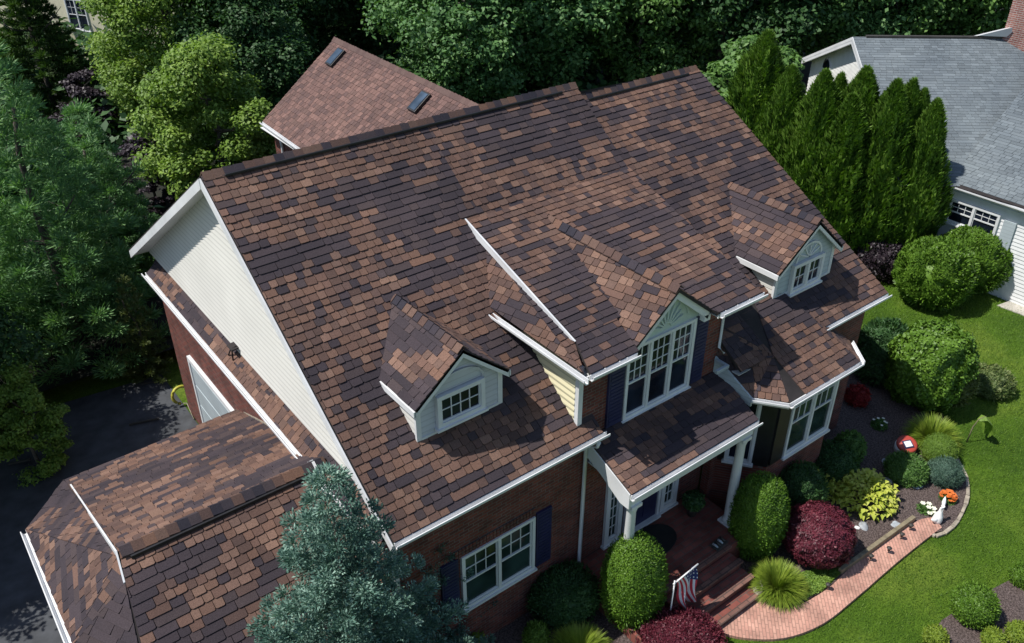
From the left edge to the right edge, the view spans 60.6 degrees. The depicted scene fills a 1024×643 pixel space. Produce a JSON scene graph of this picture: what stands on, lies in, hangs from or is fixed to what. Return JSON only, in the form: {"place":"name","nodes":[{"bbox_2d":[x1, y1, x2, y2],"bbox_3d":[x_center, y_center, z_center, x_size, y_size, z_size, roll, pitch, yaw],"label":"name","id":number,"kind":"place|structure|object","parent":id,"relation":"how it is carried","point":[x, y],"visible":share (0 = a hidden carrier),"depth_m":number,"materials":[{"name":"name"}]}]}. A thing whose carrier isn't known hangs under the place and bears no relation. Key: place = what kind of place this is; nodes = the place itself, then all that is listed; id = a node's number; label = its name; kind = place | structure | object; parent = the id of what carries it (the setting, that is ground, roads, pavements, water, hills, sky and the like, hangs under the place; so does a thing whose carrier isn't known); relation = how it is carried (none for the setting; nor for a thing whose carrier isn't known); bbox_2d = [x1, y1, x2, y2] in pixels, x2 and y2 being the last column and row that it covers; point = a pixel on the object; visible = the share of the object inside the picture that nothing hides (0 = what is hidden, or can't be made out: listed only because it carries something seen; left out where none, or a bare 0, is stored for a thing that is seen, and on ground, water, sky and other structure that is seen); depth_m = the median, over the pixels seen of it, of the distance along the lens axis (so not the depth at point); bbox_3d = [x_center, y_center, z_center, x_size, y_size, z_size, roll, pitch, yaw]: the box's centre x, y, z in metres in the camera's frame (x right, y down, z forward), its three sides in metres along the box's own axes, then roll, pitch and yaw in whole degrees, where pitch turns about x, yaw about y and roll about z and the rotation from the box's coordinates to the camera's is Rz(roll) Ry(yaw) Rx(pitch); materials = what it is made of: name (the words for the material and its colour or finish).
{"place":"outdoors","nodes":[
{"label":"outdoors","id":0,"kind":"place"},
{"bbox_2d":[0,374,197,642],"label":"driveway","id":1,"kind":"structure","parent":0,"point":[101,430],"depth_m":23.50,"materials":[{"name":"grey asphalt"}]},
{"bbox_2d":[0,360,73,488],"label":"leafy sapling","id":2,"kind":"object","parent":1,"relation":"on","point":[24,392],"visible":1,"depth_m":22.08,"materials":[{"name":"green plant"}]},
{"bbox_2d":[129,417,158,425],"bbox_3d":[-10.469,2.841,24.939,0.800,0.050,0.050,-11,34,-17],"label":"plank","id":3,"kind":"object","parent":1,"relation":"on","point":[143,421],"visible":1,"depth_m":24.93,"materials":[{"name":"wood"}]},
{"bbox_2d":[0,8,1010,402],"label":"forest floor","id":4,"kind":"structure","parent":0,"point":[74,374],"depth_m":27.58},
{"bbox_2d":[0,0,111,136],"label":"hemlock tree","id":5,"kind":"object","parent":4,"relation":"on","point":[21,12],"visible":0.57,"depth_m":42.89,"materials":[{"name":"green plant"}]},
{"bbox_2d":[0,39,170,387],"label":"soft pine tree","id":6,"kind":"object","parent":4,"relation":"on","point":[98,282],"visible":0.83,"depth_m":25.30,"materials":[{"name":"green plant"}]},
{"bbox_2d":[49,68,132,144],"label":"purple shrub","id":7,"kind":"object","parent":4,"relation":"on","point":[72,84],"visible":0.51,"depth_m":40.95,"materials":[{"name":"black plant"}]},
{"bbox_2d":[38,97,160,299],"bbox_3d":[-13.884,-4.160,29.678,4.892,7.034,4.913,2,32,3],"label":"soft pine tree","id":8,"kind":"object","parent":4,"relation":"on","point":[124,192],"visible":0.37,"depth_m":29.18,"materials":[{"name":"green plant"}]},
{"bbox_2d":[111,131,193,217],"bbox_3d":[-14.457,-5.693,35.113,3.200,3.832,3.801,-22,38,-31],"label":"purple shrub","id":9,"kind":"object","parent":4,"relation":"on","point":[127,149],"visible":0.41,"depth_m":34.27,"materials":[{"name":"black plant"}]},
{"bbox_2d":[76,0,255,140],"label":"bright green tree","id":10,"kind":"object","parent":4,"relation":"on","point":[124,18],"visible":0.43,"depth_m":39.27,"materials":[{"name":"green plant"}]},
{"bbox_2d":[126,29,276,200],"bbox_3d":[-11.699,-7.316,34.099,6.598,7.662,6.266,-22,38,-31],"label":"green tree","id":11,"kind":"object","parent":4,"relation":"on","point":[204,66],"visible":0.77,"depth_m":32.62,"materials":[{"name":"green plant"}]},
{"bbox_2d":[162,0,318,126],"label":"broadleaf tree","id":12,"kind":"object","parent":4,"relation":"on","point":[263,26],"visible":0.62,"depth_m":38.51,"materials":[{"name":"green plant"}]},
{"bbox_2d":[222,0,347,74],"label":"broadleaf tree","id":13,"kind":"object","parent":4,"relation":"on","point":[310,38],"visible":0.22,"depth_m":45.78,"materials":[{"name":"green plant"}]},
{"bbox_2d":[291,0,402,49],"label":"broadleaf tree","id":14,"kind":"object","parent":4,"relation":"on","point":[341,29],"visible":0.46,"depth_m":49.81,"materials":[{"name":"green plant"}]},
{"bbox_2d":[0,1,724,343],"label":"undergrowth","id":15,"kind":"object","parent":4,"relation":"on","point":[121,136],"visible":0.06,"depth_m":42.66,"materials":[{"name":"green plant"}]},
{"bbox_2d":[358,0,573,103],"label":"broadleaf tree","id":16,"kind":"object","parent":4,"relation":"on","point":[430,30],"visible":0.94,"depth_m":39.93,"materials":[{"name":"green plant"}]},
{"bbox_2d":[457,0,644,90],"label":"broadleaf tree","id":17,"kind":"object","parent":4,"relation":"on","point":[568,57],"visible":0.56,"depth_m":41.65,"materials":[{"name":"green plant"}]},
{"bbox_2d":[569,0,699,79],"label":"broadleaf tree","id":18,"kind":"object","parent":4,"relation":"on","point":[629,16],"visible":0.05,"depth_m":44.06,"materials":[{"name":"green plant"}]},
{"bbox_2d":[558,0,737,83],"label":"broadleaf tree","id":19,"kind":"object","parent":4,"relation":"on","point":[619,44],"visible":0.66,"depth_m":43.18,"materials":[{"name":"green plant"}]},
{"bbox_2d":[644,0,835,90],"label":"broadleaf tree","id":20,"kind":"object","parent":4,"relation":"on","point":[802,21],"visible":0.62,"depth_m":43.34,"materials":[{"name":"green plant"}]},
{"bbox_2d":[713,0,882,58],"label":"broadleaf tree","id":21,"kind":"object","parent":4,"relation":"on","point":[829,23],"visible":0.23,"depth_m":44.73,"materials":[{"name":"green plant"}]},
{"bbox_2d":[756,0,945,54],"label":"broadleaf tree","id":22,"kind":"object","parent":4,"relation":"on","point":[857,29],"visible":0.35,"depth_m":45.04,"materials":[{"name":"green plant"}]},
{"bbox_2d":[847,0,1012,36],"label":"broadleaf tree","id":23,"kind":"object","parent":4,"relation":"on","point":[965,15],"visible":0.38,"depth_m":44.95,"materials":[{"name":"green plant"}]},
{"bbox_2d":[894,0,1012,35],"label":"broadleaf tree","id":24,"kind":"object","parent":4,"relation":"on","point":[951,30],"visible":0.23,"depth_m":45.30,"materials":[{"name":"green plant"}]},
{"bbox_2d":[4,278,1023,642],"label":"lawn","id":25,"kind":"structure","parent":0,"point":[76,388],"depth_m":21.34,"materials":[{"name":"green plant"}]},
{"bbox_2d":[0,253,55,384],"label":"broadleaf tree","id":26,"kind":"object","parent":25,"relation":"on","point":[5,340],"visible":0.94,"depth_m":23.17,"materials":[{"name":"green plant"}]},
{"bbox_2d":[0,0,184,59],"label":"yellow house","id":27,"kind":"structure","parent":25,"relation":"on","point":[68,9],"depth_m":52.48,"materials":[{"name":"paint"}]},
{"bbox_2d":[64,0,91,31],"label":"window","id":28,"kind":"structure","parent":27,"relation":"in","point":[71,7],"depth_m":52.41,"materials":[{"name":"white paint"}]},
{"bbox_2d":[114,274,173,383],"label":"young conifer","id":29,"kind":"object","parent":25,"relation":"on","point":[146,367],"visible":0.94,"depth_m":26.13,"materials":[{"name":"green plant"}]},
{"bbox_2d":[246,461,474,642],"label":"blue spruce","id":30,"kind":"object","parent":25,"relation":"on","point":[340,589],"visible":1,"depth_m":12.80,"materials":[{"name":"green plant"}]},
{"bbox_2d":[20,37,891,642],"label":"house","id":31,"kind":"structure","parent":25,"relation":"on","point":[508,349],"depth_m":17.39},
{"bbox_2d":[171,385,194,418],"bbox_3d":[-9.278,2.292,25.272,1.130,0.616,0.596,24,40,33],"label":"garden hose","id":32,"kind":"object","parent":31,"relation":"hanging from","point":[173,392],"visible":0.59,"depth_m":25.37,"materials":[{"name":"yellow rubber"}]},
{"bbox_2d":[186,355,233,422],"bbox_3d":[-7.470,2.756,22.540,0.090,2.820,3.220,-22,38,-31],"label":"garage door","id":33,"kind":"structure","parent":31,"relation":"in","point":[212,404],"depth_m":22.49,"materials":[{"name":"white"}]},
{"bbox_2d":[460,516,537,612],"bbox_3d":[-0.250,4.731,17.122,1.840,1.490,0.140,-22,38,-31],"label":"window","id":34,"kind":"structure","parent":31,"relation":"in","point":[502,562],"depth_m":17.15,"materials":[{"name":"white paint"}]},
{"bbox_2d":[635,491,657,525],"bbox_3d":[2.922,3.751,19.364,0.940,2.020,0.113,-22,38,-31],"label":"front door","id":35,"kind":"structure","parent":31,"relation":"in","point":[648,507],"depth_m":19.78,"materials":[{"name":"blue paint"}]},
{"bbox_2d":[621,317,697,423],"bbox_3d":[2.968,0.975,17.683,2.000,1.770,0.140,-22,38,-31],"label":"window","id":36,"kind":"structure","parent":31,"relation":"in","point":[662,372],"depth_m":17.71,"materials":[{"name":"white paint"}]},
{"bbox_2d":[681,489,705,516],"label":"potted plant","id":37,"kind":"object","parent":31,"relation":"on","point":[693,502],"visible":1,"depth_m":19.83,"materials":[{"name":"green plant"}]},
{"bbox_2d":[709,536,728,550],"bbox_3d":[4.582,4.888,19.392,0.400,0.085,0.240,-27,41,-35],"label":"boot tray","id":38,"kind":"object","parent":31,"relation":"on","point":[718,543],"visible":1,"depth_m":19.37,"materials":[{"name":"rubber"}]},
{"bbox_2d":[721,404,761,467],"bbox_3d":[5.190,2.448,19.716,0.700,1.950,0.140,9,33,13],"label":"window","id":39,"kind":"structure","parent":31,"relation":"in","point":[729,454],"depth_m":20.02,"materials":[{"name":"white paint"}]},
{"bbox_2d":[781,380,839,460],"bbox_3d":[6.933,2.101,20.267,1.780,1.910,0.140,-22,38,-31],"label":"window","id":40,"kind":"structure","parent":31,"relation":"in","point":[809,421],"depth_m":20.43,"materials":[{"name":"white paint"}]},
{"bbox_2d":[419,542,497,642],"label":"blue spruce","id":41,"kind":"object","parent":25,"relation":"on","point":[476,640],"visible":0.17,"depth_m":16.55,"materials":[{"name":"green plant"}]},
{"bbox_2d":[487,610,632,642],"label":"mulch bed","id":42,"kind":"object","parent":25,"relation":"on","point":[511,632],"depth_m":18.22,"materials":[{"name":"brown wood"}]},
{"bbox_2d":[521,619,551,642],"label":"leafy mound","id":43,"kind":"object","parent":42,"relation":"on","point":[538,631],"visible":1,"depth_m":17.69,"materials":[{"name":"green plant"}]},
{"bbox_2d":[525,557,602,630],"bbox_3d":[1.066,5.717,18.414,1.685,1.387,1.694,-22,38,-31],"label":"rounded shrub","id":44,"kind":"object","parent":42,"relation":"on","point":[562,593],"visible":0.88,"depth_m":17.96,"materials":[{"name":"green plant"}]},
{"bbox_2d":[549,620,611,642],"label":"ornamental grass","id":45,"kind":"object","parent":42,"relation":"on","point":[581,633],"depth_m":17.59,"materials":[{"name":"green plant"}]},
{"bbox_2d":[598,529,669,632],"bbox_3d":[2.481,5.320,17.894,1.453,2.572,1.442,-22,38,-31],"label":"topiary","id":46,"kind":"object","parent":42,"relation":"on","point":[634,576],"visible":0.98,"depth_m":17.36,"materials":[{"name":"green plant"}]},
{"bbox_2d":[635,603,727,642],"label":"burgundy shrub","id":47,"kind":"object","parent":42,"relation":"on","point":[688,624],"visible":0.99,"depth_m":17.46,"materials":[{"name":"red plant"}]},
{"bbox_2d":[670,563,698,612],"bbox_3d":[3.515,5.664,17.942,0.735,1.537,0.208,-22,38,-31],"label":"garden flag","id":48,"kind":"object","parent":42,"relation":"on","point":[687,584],"visible":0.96,"depth_m":17.83,"materials":[{"name":"multicoloured fabric"}]},
{"bbox_2d":[700,34,805,99],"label":"light green tree","id":49,"kind":"object","parent":25,"relation":"on","point":[732,52],"visible":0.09,"depth_m":33.83,"materials":[{"name":"green plant"}]},
{"bbox_2d":[725,28,786,141],"bbox_3d":[9.036,-6.867,32.528,4.220,7.844,4.080,-22,38,-31],"label":"arborvitae","id":50,"kind":"object","parent":25,"relation":"on","point":[758,73],"visible":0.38,"depth_m":30.99,"materials":[{"name":"green plant"}]},
{"bbox_2d":[752,63,803,168],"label":"arborvitae","id":51,"kind":"object","parent":25,"relation":"on","point":[786,98],"visible":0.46,"depth_m":30.24,"materials":[{"name":"green plant"}]},
{"bbox_2d":[770,67,842,205],"bbox_3d":[10.343,-5.452,30.934,3.240,7.101,3.461,22,38,31],"label":"arborvitae","id":52,"kind":"object","parent":25,"relation":"on","point":[820,103],"visible":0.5,"depth_m":29.54,"materials":[{"name":"green plant"}]},
{"bbox_2d":[798,91,874,250],"bbox_3d":[11.234,-4.905,30.625,3.608,6.466,3.488,-8,33,-12],"label":"arborvitae","id":53,"kind":"object","parent":25,"relation":"on","point":[845,147],"visible":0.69,"depth_m":29.40,"materials":[{"name":"green plant"}]},
{"bbox_2d":[834,71,847,91],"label":"arborvitae","id":54,"kind":"object","parent":25,"relation":"on","point":[841,81],"visible":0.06,"depth_m":29.79,"materials":[{"name":"green plant"}]},
{"bbox_2d":[739,372,966,607],"bbox_3d":[8.783,3.880,22.341,5.004,0.090,10.546,24,39,33],"label":"mulch bed","id":55,"kind":"object","parent":25,"relation":"on","point":[894,414],"visible":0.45,"depth_m":22.00,"materials":[{"name":"brown wood"}]},
{"bbox_2d":[726,470,790,562],"bbox_3d":[5.495,4.359,19.543,1.363,2.450,1.374,-22,38,-31],"label":"topiary","id":56,"kind":"object","parent":55,"relation":"on","point":[759,515],"visible":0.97,"depth_m":19.05,"materials":[{"name":"green plant"}]},
{"bbox_2d":[745,554,810,613],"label":"ornamental grass","id":57,"kind":"object","parent":55,"relation":"on","point":[782,584],"depth_m":18.86,"materials":[{"name":"green plant"}]},
{"bbox_2d":[778,459,830,505],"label":"rounded shrub","id":58,"kind":"object","parent":55,"relation":"on","point":[805,481],"visible":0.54,"depth_m":20.34,"materials":[{"name":"green plant"}]},
{"bbox_2d":[771,566,840,603],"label":"ground cover","id":59,"kind":"object","parent":55,"relation":"on","point":[819,579],"visible":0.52,"depth_m":19.33,"materials":[{"name":"green plant"}]},
{"bbox_2d":[782,499,857,569],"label":"japanese maple","id":60,"kind":"object","parent":55,"relation":"on","point":[821,535],"visible":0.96,"depth_m":19.21,"materials":[{"name":"red plant"}]},
{"bbox_2d":[818,469,844,504],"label":"hosta","id":61,"kind":"object","parent":55,"relation":"on","point":[831,485],"visible":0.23,"depth_m":21.41,"materials":[{"name":"green plant"}]},
{"bbox_2d":[815,438,861,485],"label":"rounded shrub","id":62,"kind":"object","parent":55,"relation":"on","point":[837,460],"visible":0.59,"depth_m":21.60,"materials":[{"name":"green plant"}]},
{"bbox_2d":[834,428,867,461],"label":"rounded shrub","id":63,"kind":"object","parent":55,"relation":"on","point":[857,444],"visible":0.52,"depth_m":22.24,"materials":[{"name":"green plant"}]},
{"bbox_2d":[844,382,871,407],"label":"scarlet shrub","id":64,"kind":"object","parent":55,"relation":"on","point":[857,395],"visible":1,"depth_m":24.47,"materials":[{"name":"red plant"}]},
{"bbox_2d":[833,468,899,521],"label":"hosta","id":65,"kind":"object","parent":55,"relation":"on","point":[874,480],"visible":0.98,"depth_m":21.03,"materials":[{"name":"yellow plant"}]},
{"bbox_2d":[838,515,915,573],"bbox_3d":[8.420,5.136,20.186,2.795,0.200,0.100,-21,38,-30],"label":"timber edging","id":66,"kind":"object","parent":55,"relation":"on","point":[857,558],"visible":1,"depth_m":20.08,"materials":[{"name":"brown wood"}]},
{"bbox_2d":[871,417,888,431],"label":"flowering plant","id":67,"kind":"object","parent":55,"relation":"on","point":[881,423],"visible":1,"depth_m":23.75,"materials":[{"name":"green plant"}]},
{"bbox_2d":[853,316,908,387],"bbox_3d":[10.770,0.912,25.443,1.816,2.230,1.808,-22,38,-31],"label":"leafy shrub","id":68,"kind":"object","parent":55,"relation":"on","point":[876,335],"visible":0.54,"depth_m":24.97,"materials":[{"name":"green plant"}]},
{"bbox_2d":[893,435,917,452],"bbox_3d":[10.294,3.278,22.943,0.544,0.435,0.544,-10,53,-4],"label":"ornament","id":69,"kind":"object","parent":55,"relation":"on","point":[905,443],"visible":0.82,"depth_m":22.79,"materials":[{"name":"red ceramic"}]},
{"bbox_2d":[882,450,930,489],"bbox_3d":[9.942,3.741,22.105,1.176,0.911,1.193,-22,38,-31],"label":"leafy mound","id":70,"kind":"object","parent":55,"relation":"on","point":[906,469],"visible":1,"depth_m":21.82,"materials":[{"name":"green plant"}]},
{"bbox_2d":[915,501,936,516],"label":"flowering plant","id":71,"kind":"object","parent":55,"relation":"on","point":[928,508],"visible":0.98,"depth_m":21.10,"materials":[{"name":"white plant"}]},
{"bbox_2d":[883,315,980,415],"bbox_3d":[11.571,1.261,24.257,2.394,2.891,2.384,-22,38,-31],"label":"leafy shrub","id":72,"kind":"object","parent":55,"relation":"on","point":[934,367],"visible":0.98,"depth_m":23.54,"materials":[{"name":"green plant"}]},
{"bbox_2d":[900,410,964,451],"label":"ornamental grass","id":73,"kind":"object","parent":55,"relation":"on","point":[926,427],"depth_m":23.14,"materials":[{"name":"green plant"}]},
{"bbox_2d":[919,432,958,461],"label":"round bush","id":74,"kind":"object","parent":55,"relation":"on","point":[934,445],"visible":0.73,"depth_m":22.32,"materials":[{"name":"green plant"}]},
{"bbox_2d":[927,455,966,489],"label":"juniper","id":75,"kind":"object","parent":55,"relation":"on","point":[947,472],"visible":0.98,"depth_m":21.72,"materials":[{"name":"green plant"}]},
{"bbox_2d":[938,489,957,504],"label":"flowering plant","id":76,"kind":"object","parent":55,"relation":"on","point":[951,496],"visible":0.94,"depth_m":21.35,"materials":[{"name":"orange plant"}]},
{"bbox_2d":[840,64,880,247],"bbox_3d":[11.898,-5.428,30.811,3.551,7.199,3.690,13,34,19],"label":"arborvitae","id":77,"kind":"object","parent":25,"relation":"on","point":[863,83],"visible":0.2,"depth_m":29.11,"materials":[{"name":"green plant"}]},
{"bbox_2d":[841,77,915,257],"bbox_3d":[12.575,-5.047,30.385,3.461,6.995,3.240,8,33,13],"label":"arborvitae","id":78,"kind":"object","parent":25,"relation":"on","point":[891,136],"visible":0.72,"depth_m":29.25,"materials":[{"name":"green plant"}]},
{"bbox_2d":[854,240,906,282],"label":"purple shrub","id":79,"kind":"object","parent":25,"relation":"on","point":[878,262],"visible":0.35,"depth_m":30.28,"materials":[{"name":"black plant"}]},
{"bbox_2d":[892,76,922,213],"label":"arborvitae","id":80,"kind":"object","parent":25,"relation":"on","point":[912,88],"visible":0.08,"depth_m":28.95,"materials":[{"name":"green plant"}]},
{"bbox_2d":[801,0,1023,306],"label":"neighbour house","id":81,"kind":"structure","parent":25,"relation":"on","point":[975,83],"depth_m":31.88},
{"bbox_2d":[822,57,830,70],"bbox_3d":[13.751,-11.207,38.245,0.060,0.620,1.240,1,32,2],"label":"arched window","id":82,"kind":"structure","parent":81,"relation":"in","point":[827,62],"depth_m":38.21,"materials":[{"name":"white paint"}]},
{"bbox_2d":[944,198,1001,235],"bbox_3d":[15.539,-3.475,29.641,0.140,0.900,1.830,-22,38,-31],"label":"window","id":83,"kind":"structure","parent":81,"relation":"in","point":[963,213],"depth_m":29.60,"materials":[{"name":"white paint"}]},
{"bbox_2d":[897,86,930,191],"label":"arborvitae","id":84,"kind":"object","parent":25,"relation":"on","point":[925,96],"visible":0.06,"depth_m":29.03,"materials":[{"name":"green plant"}]},
{"bbox_2d":[880,97,954,249],"bbox_3d":[13.887,-4.569,30.092,2.635,6.465,2.814,-4,32,-6],"label":"arborvitae","id":85,"kind":"object","parent":25,"relation":"on","point":[923,205],"visible":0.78,"depth_m":29.23,"materials":[{"name":"green plant"}]},
{"bbox_2d":[891,235,980,311],"bbox_3d":[14.033,-1.605,29.067,2.738,2.574,2.719,-22,38,-31],"label":"clipped shrub","id":86,"kind":"object","parent":25,"relation":"on","point":[935,273],"visible":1,"depth_m":28.33,"materials":[{"name":"green plant"}]},
{"bbox_2d":[932,454,969,537],"bbox_3d":[10.938,4.180,21.826,0.861,0.070,3.848,18,37,27],"label":"bed edging","id":87,"kind":"object","parent":25,"relation":"on","point":[955,523],"visible":0.69,"depth_m":21.02,"materials":[{"name":"beige stone"}]},
{"bbox_2d":[949,375,981,408],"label":"leafy shrub","id":88,"kind":"object","parent":25,"relation":"on","point":[970,388],"visible":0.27,"depth_m":23.75,"materials":[{"name":"green plant"}]},
{"bbox_2d":[941,224,1013,294],"bbox_3d":[15.842,-2.162,29.975,2.690,2.474,2.698,-22,38,-31],"label":"clipped shrub","id":89,"kind":"object","parent":25,"relation":"on","point":[995,263],"visible":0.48,"depth_m":29.06,"materials":[{"name":"green plant"}]},
{"bbox_2d":[966,415,993,441],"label":"drooping leaf plant","id":90,"kind":"object","parent":25,"relation":"on","point":[987,425],"visible":1,"depth_m":23.21,"materials":[{"name":"green plant"}]},
{"bbox_2d":[939,581,1023,642],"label":"mulch bed","id":91,"kind":"object","parent":25,"relation":"on","point":[1010,596],"visible":0.33,"depth_m":18.50,"materials":[{"name":"brown wood"}]},
{"bbox_2d":[921,622,950,642],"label":"rounded shrub","id":92,"kind":"object","parent":91,"relation":"on","point":[934,633],"visible":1,"depth_m":17.80,"materials":[{"name":"green plant"}]},
{"bbox_2d":[948,580,1001,629],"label":"rounded shrub","id":93,"kind":"object","parent":91,"relation":"on","point":[973,605],"visible":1,"depth_m":18.08,"materials":[{"name":"green plant"}]},
{"bbox_2d":[980,625,1008,642],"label":"rounded shrub","id":94,"kind":"object","parent":91,"relation":"on","point":[993,634],"visible":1,"depth_m":17.79,"materials":[{"name":"green plant"}]},
{"bbox_2d":[1003,619,1023,642],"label":"rounded shrub","id":95,"kind":"object","parent":91,"relation":"on","point":[1014,631],"visible":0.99,"depth_m":17.86,"materials":[{"name":"green plant"}]},
{"bbox_2d":[1008,561,1023,590],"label":"rounded shrub","id":96,"kind":"object","parent":91,"relation":"on","point":[1016,574],"visible":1,"depth_m":19.12,"materials":[{"name":"green plant"}]},
{"bbox_2d":[975,362,1017,402],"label":"variegated shrub","id":97,"kind":"object","parent":25,"relation":"on","point":[996,380],"visible":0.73,"depth_m":24.85,"materials":[{"name":"green plant"}]},
{"bbox_2d":[636,524,676,553],"bbox_3d":[3.131,4.870,19.478,1.240,0.020,0.840,-22,38,-31],"label":"door mat","id":98,"kind":"object","parent":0,"point":[665,536],"depth_m":19.62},
{"bbox_2d":[721,517,941,641],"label":"path","id":99,"kind":"structure","parent":0,"point":[753,621],"depth_m":18.79,"materials":[{"name":"pink brick"}]},
{"bbox_2d":[931,505,944,523],"bbox_3d":[10.066,4.565,20.738,0.340,0.522,0.236,1,32,1],"label":"goose statue","id":100,"kind":"object","parent":99,"relation":"on","point":[937,517],"visible":1,"depth_m":20.70,"materials":[{"name":"white ceramic"}]},
{"bbox_2d":[998,301,1023,315],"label":"patio","id":101,"kind":"structure","parent":0,"point":[1011,306],"depth_m":29.22,"materials":[{"name":"concrete"}]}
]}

